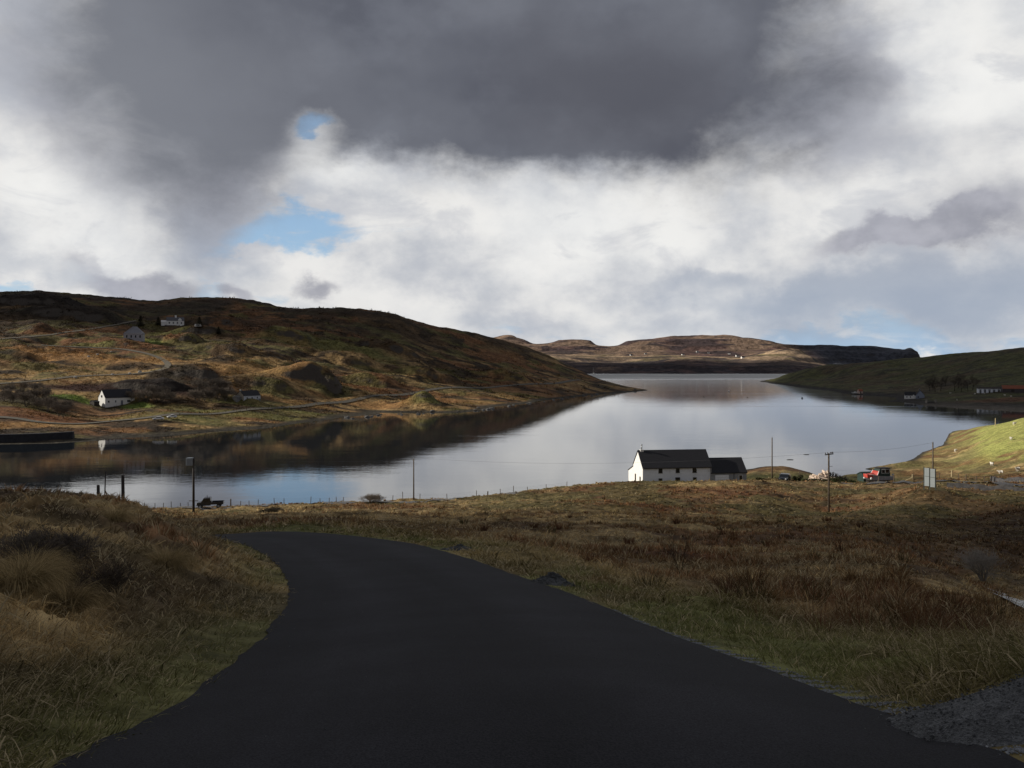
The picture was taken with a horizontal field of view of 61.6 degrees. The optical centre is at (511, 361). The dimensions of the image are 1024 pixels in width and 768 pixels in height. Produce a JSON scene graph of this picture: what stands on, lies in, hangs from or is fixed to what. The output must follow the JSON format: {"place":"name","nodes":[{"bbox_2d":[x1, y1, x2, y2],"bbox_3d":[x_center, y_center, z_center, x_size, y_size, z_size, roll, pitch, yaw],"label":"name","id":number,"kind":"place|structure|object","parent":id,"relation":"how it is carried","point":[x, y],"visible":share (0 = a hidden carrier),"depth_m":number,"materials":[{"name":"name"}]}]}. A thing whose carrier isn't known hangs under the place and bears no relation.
{"place":"outdoors","nodes":[
{"label":"outdoors","id":0,"kind":"place"},
{"bbox_2d":[2,320,136,338],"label":"track","id":1,"kind":"structure","parent":0,"point":[69,331],"depth_m":610.11,"materials":[{"name":"grey gravel"}]},
{"bbox_2d":[0,345,170,383],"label":"track","id":2,"kind":"structure","parent":0,"point":[167,363],"depth_m":480.71,"materials":[{"name":"grey gravel"}]},
{"bbox_2d":[0,379,578,423],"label":"track","id":3,"kind":"structure","parent":0,"point":[334,402],"depth_m":444.44,"materials":[{"name":"soil"}]},
{"bbox_2d":[0,290,646,443],"bbox_3d":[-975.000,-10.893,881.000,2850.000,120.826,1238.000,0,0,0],"label":"hillside","id":4,"kind":"structure","parent":0,"point":[315,376],"depth_m":585.76,"materials":[{"name":"brown plant"}]},
{"bbox_2d":[0,388,13,400],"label":"bare tree","id":5,"kind":"object","parent":4,"relation":"on","point":[3,392],"visible":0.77,"depth_m":366.26,"materials":[{"name":"brown plant"}]},
{"bbox_2d":[1,380,17,391],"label":"bare tree","id":6,"kind":"object","parent":4,"relation":"on","point":[11,387],"visible":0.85,"depth_m":382.80,"materials":[{"name":"brown plant"}]},
{"bbox_2d":[2,392,17,403],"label":"bare tree","id":7,"kind":"object","parent":4,"relation":"on","point":[11,396],"visible":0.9,"depth_m":361.22,"materials":[{"name":"brown plant"}]},
{"bbox_2d":[15,386,26,392],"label":"bare tree","id":8,"kind":"object","parent":4,"relation":"on","point":[19,389],"visible":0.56,"depth_m":376.47,"materials":[{"name":"brown plant"}]},
{"bbox_2d":[18,381,28,390],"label":"bare tree","id":9,"kind":"object","parent":4,"relation":"on","point":[23,383],"visible":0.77,"depth_m":397.97,"materials":[{"name":"brown plant"}]},
{"bbox_2d":[14,391,36,406],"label":"bare tree","id":10,"kind":"object","parent":4,"relation":"on","point":[22,396],"visible":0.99,"depth_m":359.47,"materials":[{"name":"brown plant"}]},
{"bbox_2d":[25,386,39,400],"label":"bare tree","id":11,"kind":"object","parent":4,"relation":"on","point":[34,391],"visible":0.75,"depth_m":372.70,"materials":[{"name":"brown plant"}]},
{"bbox_2d":[26,380,42,388],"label":"bare tree","id":12,"kind":"object","parent":4,"relation":"on","point":[33,385],"visible":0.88,"depth_m":388.36,"materials":[{"name":"brown plant"}]},
{"bbox_2d":[0,431,74,442],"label":"sea wall","id":13,"kind":"structure","parent":4,"relation":"on","point":[24,437],"depth_m":286.32,"materials":[{"name":"stone"}]},
{"bbox_2d":[31,398,43,409],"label":"bare tree","id":14,"kind":"object","parent":4,"relation":"on","point":[37,402],"visible":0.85,"depth_m":356.76,"materials":[{"name":"brown plant"}]},
{"bbox_2d":[36,384,50,396],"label":"bare tree","id":15,"kind":"object","parent":4,"relation":"on","point":[49,388],"visible":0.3,"depth_m":385.62,"materials":[{"name":"brown plant"}]},
{"bbox_2d":[34,387,53,399],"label":"bare tree","id":16,"kind":"object","parent":4,"relation":"on","point":[44,392],"visible":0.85,"depth_m":373.12,"materials":[{"name":"brown plant"}]},
{"bbox_2d":[38,398,56,411],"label":"bare tree","id":17,"kind":"object","parent":4,"relation":"on","point":[49,401],"visible":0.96,"depth_m":354.73,"materials":[{"name":"brown plant"}]},
{"bbox_2d":[43,394,58,402],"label":"bare tree","id":18,"kind":"object","parent":4,"relation":"on","point":[47,397],"visible":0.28,"depth_m":367.12,"materials":[{"name":"brown plant"}]},
{"bbox_2d":[46,401,69,415],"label":"bare tree","id":19,"kind":"object","parent":4,"relation":"on","point":[53,406],"visible":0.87,"depth_m":345.96,"materials":[{"name":"brown plant"}]},
{"bbox_2d":[50,402,72,416],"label":"bare tree","id":20,"kind":"object","parent":4,"relation":"on","point":[63,408],"visible":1,"depth_m":344.79,"materials":[{"name":"brown plant"}]},
{"bbox_2d":[59,399,74,407],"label":"bare tree","id":21,"kind":"object","parent":4,"relation":"on","point":[65,402],"visible":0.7,"depth_m":360.28,"materials":[{"name":"brown plant"}]},
{"bbox_2d":[90,400,99,405],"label":"garden shed","id":22,"kind":"structure","parent":4,"relation":"on","point":[94,402],"depth_m":389.74,"materials":[{"name":"stone"}]},
{"bbox_2d":[98,389,133,406],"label":"cottage","id":23,"kind":"structure","parent":4,"relation":"on","point":[111,397],"depth_m":394.34,"materials":[{"name":"paint"}]},
{"bbox_2d":[124,390,135,400],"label":"bare tree","id":24,"kind":"object","parent":4,"relation":"on","point":[130,394],"visible":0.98,"depth_m":398.78,"materials":[{"name":"brown plant"}]},
{"bbox_2d":[123,326,144,341],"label":"stone house","id":25,"kind":"structure","parent":4,"relation":"on","point":[136,333],"depth_m":583.27,"materials":[{"name":"stone"}]},
{"bbox_2d":[137,316,144,325],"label":"conifer","id":26,"kind":"object","parent":4,"relation":"on","point":[140,321],"visible":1,"depth_m":674.69,"materials":[{"name":"green plant"}]},
{"bbox_2d":[135,387,152,402],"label":"bare tree","id":27,"kind":"object","parent":4,"relation":"on","point":[142,395],"visible":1,"depth_m":395.83,"materials":[{"name":"brown plant"}]},
{"bbox_2d":[143,385,157,392],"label":"bare tree","id":28,"kind":"object","parent":4,"relation":"on","point":[151,389],"visible":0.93,"depth_m":401.62,"materials":[{"name":"brown plant"}]},
{"bbox_2d":[147,392,162,401],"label":"bare tree","id":29,"kind":"object","parent":4,"relation":"on","point":[156,395],"visible":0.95,"depth_m":397.20,"materials":[{"name":"brown plant"}]},
{"bbox_2d":[153,385,171,392],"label":"bare tree","id":30,"kind":"object","parent":4,"relation":"on","point":[160,388],"visible":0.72,"depth_m":402.83,"materials":[{"name":"brown plant"}]},
{"bbox_2d":[159,388,176,403],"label":"bare tree","id":31,"kind":"object","parent":4,"relation":"on","point":[167,396],"visible":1,"depth_m":395.04,"materials":[{"name":"brown plant"}]},
{"bbox_2d":[161,315,183,325],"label":"cottage","id":32,"kind":"structure","parent":4,"relation":"on","point":[176,320],"depth_m":683.73,"materials":[{"name":"grey stone"}]},
{"bbox_2d":[186,389,205,402],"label":"bare tree","id":33,"kind":"object","parent":4,"relation":"on","point":[191,393],"visible":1,"depth_m":401.06,"materials":[{"name":"brown plant"}]},
{"bbox_2d":[194,317,203,327],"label":"conifer","id":34,"kind":"object","parent":4,"relation":"on","point":[199,320],"visible":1,"depth_m":637.85,"materials":[{"name":"green plant"}]},
{"bbox_2d":[189,376,209,390],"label":"bare tree","id":35,"kind":"object","parent":4,"relation":"on","point":[199,385],"visible":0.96,"depth_m":415.11,"materials":[{"name":"brown plant"}]},
{"bbox_2d":[197,387,212,400],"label":"bare tree","id":36,"kind":"object","parent":4,"relation":"on","point":[205,391],"visible":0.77,"depth_m":407.33,"materials":[{"name":"brown plant"}]},
{"bbox_2d":[203,389,216,401],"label":"bare tree","id":37,"kind":"object","parent":4,"relation":"on","point":[210,395],"visible":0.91,"depth_m":408.31,"materials":[{"name":"brown plant"}]},
{"bbox_2d":[209,385,229,400],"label":"bare tree","id":38,"kind":"object","parent":4,"relation":"on","point":[216,388],"visible":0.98,"depth_m":410.63,"materials":[{"name":"brown plant"}]},
{"bbox_2d":[210,377,231,387],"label":"bare tree","id":39,"kind":"object","parent":4,"relation":"on","point":[225,383],"visible":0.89,"depth_m":422.92,"materials":[{"name":"brown plant"}]},
{"bbox_2d":[218,386,237,400],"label":"bare tree","id":40,"kind":"object","parent":4,"relation":"on","point":[228,390],"visible":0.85,"depth_m":414.10,"materials":[{"name":"brown plant"}]},
{"bbox_2d":[232,389,260,401],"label":"cottage","id":41,"kind":"structure","parent":4,"relation":"on","point":[243,395],"depth_m":419.80,"materials":[{"name":"stone"}]},
{"bbox_2d":[0,290,619,433],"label":"hill heather","id":42,"kind":"object","parent":4,"relation":"on","point":[242,359],"visible":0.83,"depth_m":518.53,"materials":[{"name":"brown plant"}]},
{"bbox_2d":[175,492,519,509],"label":"road","id":43,"kind":"structure","parent":0,"point":[208,508],"depth_m":147.44,"materials":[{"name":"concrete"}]},
{"bbox_2d":[196,497,223,507],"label":"pickup truck","id":44,"kind":"object","parent":43,"relation":"on","point":[206,501],"visible":1,"depth_m":148.31,"materials":[{"name":"paint"}]},
{"bbox_2d":[0,373,1023,507],"bbox_3d":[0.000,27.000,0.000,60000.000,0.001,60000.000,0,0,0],"label":"water","id":45,"kind":"structure","parent":0,"point":[585,439],"depth_m":276.86,"materials":[{"name":"grey liquid"}]},
{"bbox_2d":[0,418,1023,767],"bbox_3d":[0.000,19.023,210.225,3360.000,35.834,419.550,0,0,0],"label":"ground","id":46,"kind":"structure","parent":0,"point":[980,448],"depth_m":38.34,"materials":[{"name":"brown plant"}]},
{"bbox_2d":[0,541,80,608],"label":"grass tussock","id":47,"kind":"object","parent":46,"relation":"on","point":[19,579],"depth_m":6.14,"materials":[{"name":"brown plant"}]},
{"bbox_2d":[0,520,81,560],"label":"bare shrub","id":48,"kind":"object","parent":46,"relation":"on","point":[26,539],"visible":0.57,"depth_m":7.75,"materials":[{"name":"brown plant"}]},
{"bbox_2d":[0,539,83,587],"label":"grass tussock","id":49,"kind":"object","parent":46,"relation":"on","point":[33,555],"depth_m":7.28,"materials":[{"name":"brown plant"}]},
{"bbox_2d":[21,526,109,571],"bbox_3d":[-4.109,1.752,7.849,0.789,0.502,0.626,0,0,-26],"label":"bare shrub","id":50,"kind":"object","parent":46,"relation":"on","point":[72,537],"visible":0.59,"depth_m":7.83,"materials":[{"name":"brown plant"}]},
{"bbox_2d":[26,574,118,623],"bbox_3d":[-3.255,1.774,6.300,0.766,0.394,0.762,0,0,0],"label":"grass tussock","id":51,"kind":"object","parent":46,"relation":"on","point":[85,597],"depth_m":6.26,"materials":[{"name":"brown plant"}]},
{"bbox_2d":[67,553,138,603],"bbox_3d":[-3.584,1.938,7.431,0.622,0.568,0.580,0,0,-32],"label":"bare shrub","id":52,"kind":"object","parent":46,"relation":"on","point":[116,578],"visible":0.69,"depth_m":7.42,"materials":[{"name":"brown plant"}]},
{"bbox_2d":[84,501,141,523],"bbox_3d":[-6.061,2.367,13.025,0.958,0.519,1.002,0,0,0],"label":"grass tussock","id":53,"kind":"object","parent":46,"relation":"on","point":[118,515],"depth_m":12.97,"materials":[{"name":"brown plant"}]},
{"bbox_2d":[121,475,124,498],"bbox_3d":[-10.865,4.075,24.001,0.118,1.807,0.114,0,0,0],"label":"fence post","id":54,"kind":"object","parent":46,"relation":"on","point":[122,485],"visible":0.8,"depth_m":23.97,"materials":[{"name":"wood"}]},
{"bbox_2d":[138,540,205,576],"bbox_3d":[-4.267,2.456,10.593,1.044,0.603,1.091,0,0,0],"label":"grass tussock","id":55,"kind":"object","parent":46,"relation":"on","point":[178,561],"depth_m":10.54,"materials":[{"name":"brown plant"}]},
{"bbox_2d":[186,457,197,512],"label":"utility pole","id":56,"kind":"object","parent":46,"relation":"on","point":[190,461],"visible":0.92,"depth_m":109.88,"materials":[{"name":"wood"}]},
{"bbox_2d":[256,506,283,512],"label":"bare shrub","id":57,"kind":"object","parent":46,"relation":"on","point":[270,509],"visible":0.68,"depth_m":93.41,"materials":[{"name":"brown plant"}]},
{"bbox_2d":[144,483,561,507],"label":"wire fence","id":58,"kind":"object","parent":46,"relation":"on","point":[353,500],"visible":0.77,"depth_m":155.96,"materials":[{"name":"grey metal"}]},
{"bbox_2d":[358,493,385,502],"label":"bare shrub","id":59,"kind":"object","parent":46,"relation":"on","point":[371,497],"visible":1,"depth_m":143.62,"materials":[{"name":"brown plant"}]},
{"bbox_2d":[413,457,413,499],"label":"utility pole","id":60,"kind":"object","parent":46,"relation":"on","point":[413,478],"visible":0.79,"depth_m":151.89,"materials":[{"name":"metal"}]},
{"bbox_2d":[200,458,402,461],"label":"power line","id":61,"kind":"object","parent":60,"relation":"attached to","point":[292,461],"visible":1,"depth_m":125.05,"materials":[{"name":"metal"}]},
{"bbox_2d":[425,453,817,462],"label":"power line","id":62,"kind":"object","parent":60,"relation":"attached to","point":[645,462],"visible":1,"depth_m":124.19,"materials":[{"name":"metal"}]},
{"bbox_2d":[440,544,473,550],"bbox_3d":[-1.155,4.132,18.991,0.910,0.210,0.624,0,0,0],"label":"gravel heap","id":63,"kind":"object","parent":46,"relation":"on","point":[457,547],"visible":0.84,"depth_m":18.91,"materials":[{"name":"grey gravel"}]},
{"bbox_2d":[0,533,1023,759],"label":"verge grass","id":64,"kind":"structure","parent":46,"relation":"on","point":[751,633],"depth_m":6.43,"materials":[{"name":"plant"}]},
{"bbox_2d":[0,482,1023,611],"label":"moor grass","id":65,"kind":"structure","parent":46,"relation":"on","point":[416,532],"depth_m":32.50,"materials":[{"name":"brown plant"}]},
{"bbox_2d":[1,484,1023,637],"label":"rushes","id":66,"kind":"object","parent":46,"relation":"on","point":[784,592],"visible":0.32,"depth_m":12.92,"materials":[{"name":"brown plant"}]},
{"bbox_2d":[531,571,576,586],"bbox_3d":[0.585,3.155,12.384,0.646,0.250,0.604,0,0,33],"label":"gravel heap","id":67,"kind":"object","parent":46,"relation":"on","point":[553,578],"visible":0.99,"depth_m":12.29,"materials":[{"name":"grey gravel"}]},
{"bbox_2d":[150,472,1023,549],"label":"moor grass","id":68,"kind":"structure","parent":46,"relation":"on","point":[690,513],"depth_m":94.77,"materials":[{"name":"brown plant"}]},
{"bbox_2d":[663,536,692,569],"bbox_3d":[3.697,4.376,19.078,0.745,1.058,0.432,0,0,27],"label":"bare shrub","id":69,"kind":"object","parent":46,"relation":"on","point":[671,551],"visible":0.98,"depth_m":19.04,"materials":[{"name":"brown plant"}]},
{"bbox_2d":[628,444,747,480],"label":"farmhouse","id":70,"kind":"object","parent":46,"relation":"on","point":[660,465],"visible":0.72,"depth_m":160.15,"materials":[{"name":"stone"}]},
{"bbox_2d":[715,475,728,480],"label":"garage door","id":71,"kind":"structure","parent":70,"relation":"in","point":[717,477],"depth_m":160.15,"materials":[{"name":"white metal"}]},
{"bbox_2d":[457,512,1023,641],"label":"rushes","id":72,"kind":"object","parent":46,"relation":"on","point":[731,585],"visible":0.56,"depth_m":12.06,"materials":[{"name":"brown plant"}]},
{"bbox_2d":[771,438,772,477],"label":"utility pole","id":73,"kind":"object","parent":46,"relation":"on","point":[772,461],"visible":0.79,"depth_m":177.91,"materials":[{"name":"metal"}]},
{"bbox_2d":[778,473,790,480],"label":"parked car","id":74,"kind":"object","parent":46,"relation":"on","point":[785,476],"visible":0.87,"depth_m":163.01,"materials":[{"name":"paint"}]},
{"bbox_2d":[792,474,804,480],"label":"scrub bush","id":75,"kind":"object","parent":46,"relation":"on","point":[799,478],"visible":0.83,"depth_m":165.23,"materials":[{"name":"green plant"}]},
{"bbox_2d":[614,610,1023,755],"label":"gravel","id":76,"kind":"structure","parent":46,"relation":"on","point":[1008,750],"depth_m":5.16,"materials":[{"name":"grey gravel"}]},
{"bbox_2d":[811,478,827,481],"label":"scrub bush","id":77,"kind":"object","parent":46,"relation":"on","point":[823,480],"visible":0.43,"depth_m":165.14,"materials":[{"name":"green plant"}]},
{"bbox_2d":[808,470,850,481],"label":"log heap","id":78,"kind":"object","parent":46,"relation":"on","point":[823,474],"visible":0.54,"depth_m":171.53,"materials":[{"name":"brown wood"}]},
{"bbox_2d":[825,452,833,511],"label":"utility pole","id":79,"kind":"object","parent":46,"relation":"on","point":[829,454],"visible":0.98,"depth_m":112.91,"materials":[{"name":"brown wood"}]},
{"bbox_2d":[827,477,844,482],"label":"scrub bush","id":80,"kind":"object","parent":46,"relation":"on","point":[835,479],"visible":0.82,"depth_m":165.08,"materials":[{"name":"green plant"}]},
{"bbox_2d":[857,471,871,481],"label":"green hut","id":81,"kind":"object","parent":46,"relation":"on","point":[860,476],"visible":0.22,"depth_m":180.82,"materials":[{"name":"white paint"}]},
{"bbox_2d":[863,467,894,482],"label":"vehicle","id":82,"kind":"object","parent":46,"relation":"on","point":[883,474],"visible":0.93,"depth_m":167.28,"materials":[{"name":"red paint"}]},
{"bbox_2d":[923,467,935,489],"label":"notice board","id":83,"kind":"object","parent":46,"relation":"on","point":[929,477],"visible":0.85,"depth_m":111.61,"materials":[{"name":"white"}]},
{"bbox_2d":[932,442,933,468],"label":"utility pole","id":84,"kind":"object","parent":46,"relation":"on","point":[933,455],"visible":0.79,"depth_m":149.94,"materials":[{"name":"metal"}]},
{"bbox_2d":[878,670,1023,747],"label":"gravel heap","id":85,"kind":"object","parent":46,"relation":"on","point":[987,716],"visible":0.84,"depth_m":3.79,"materials":[{"name":"grey gravel"}]},
{"bbox_2d":[947,482,1023,490],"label":"dry stone wall","id":86,"kind":"structure","parent":46,"relation":"on","point":[985,487],"depth_m":125.09,"materials":[{"name":"grey stone"}]},
{"bbox_2d":[954,546,1017,580],"bbox_3d":[23.605,10.187,43.131,2.794,2.026,2.516,0,0,-30],"label":"bare shrub","id":87,"kind":"object","parent":46,"relation":"on","point":[976,562],"visible":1,"depth_m":43.05,"materials":[{"name":"brown plant"}]},
{"bbox_2d":[990,476,1023,482],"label":"dry stone wall","id":88,"kind":"structure","parent":46,"relation":"on","point":[1009,479],"depth_m":146.17,"materials":[{"name":"grey stone"}]},
{"bbox_2d":[0,0,1023,356],"label":"sky","id":89,"kind":"structure","parent":0,"point":[601,172],"materials":[{"name":"grey"}]},
{"bbox_2d":[53,531,1023,767],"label":"road","id":90,"kind":"structure","parent":0,"point":[578,684],"depth_m":4.51,"materials":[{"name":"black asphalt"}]},
{"bbox_2d":[493,335,919,373],"bbox_3d":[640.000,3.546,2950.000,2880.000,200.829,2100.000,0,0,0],"label":"hills","id":91,"kind":"structure","parent":0,"point":[663,355],"depth_m":2637.55,"materials":[{"name":"brown plant"}]},
{"bbox_2d":[760,347,1023,411],"bbox_3d":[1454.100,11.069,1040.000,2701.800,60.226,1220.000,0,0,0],"label":"headland","id":92,"kind":"structure","parent":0,"point":[896,378],"depth_m":801.11,"materials":[{"name":"green plant"}]},
{"bbox_2d":[904,389,923,398],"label":"cottage","id":93,"kind":"structure","parent":92,"relation":"on","point":[914,395],"depth_m":610.06,"materials":[{"name":"paint"}]},
{"bbox_2d":[924,374,936,389],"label":"bare tree","id":94,"kind":"object","parent":92,"relation":"on","point":[926,380],"visible":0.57,"depth_m":686.68,"materials":[{"name":"brown plant"}]},
{"bbox_2d":[928,378,940,391],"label":"bare tree","id":95,"kind":"object","parent":92,"relation":"on","point":[931,384],"visible":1,"depth_m":661.02,"materials":[{"name":"brown plant"}]},
{"bbox_2d":[948,375,961,390],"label":"bare tree","id":96,"kind":"object","parent":92,"relation":"on","point":[957,376],"visible":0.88,"depth_m":646.76,"materials":[{"name":"plant"}]},
{"bbox_2d":[951,373,964,387],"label":"bare tree","id":97,"kind":"object","parent":92,"relation":"on","point":[959,379],"visible":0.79,"depth_m":657.35,"materials":[{"name":"brown plant"}]},
{"bbox_2d":[956,381,967,391],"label":"bare tree","id":98,"kind":"object","parent":92,"relation":"on","point":[962,383],"visible":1,"depth_m":635.36,"materials":[{"name":"brown plant"}]},
{"bbox_2d":[967,375,982,389],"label":"bare tree","id":99,"kind":"object","parent":92,"relation":"on","point":[976,381],"visible":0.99,"depth_m":636.64,"materials":[{"name":"brown plant"}]},
{"bbox_2d":[977,387,1000,392],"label":"long barn","id":100,"kind":"structure","parent":92,"relation":"on","point":[986,389],"depth_m":595.87,"materials":[{"name":"white paint"}]},
{"bbox_2d":[1000,385,1023,392],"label":"tin shed","id":101,"kind":"structure","parent":92,"relation":"on","point":[1013,388],"depth_m":581.53,"materials":[{"name":"red metal"}]},
{"bbox_2d":[839,480,1023,485],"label":"road","id":102,"kind":"structure","parent":0,"point":[909,482],"depth_m":144.94,"materials":[{"name":"grey asphalt"}]},
{"bbox_2d":[988,588,1023,606],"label":"stream","id":103,"kind":"structure","parent":0,"point":[1019,602],"depth_m":34.62,"materials":[{"name":"liquid"}]}
]}

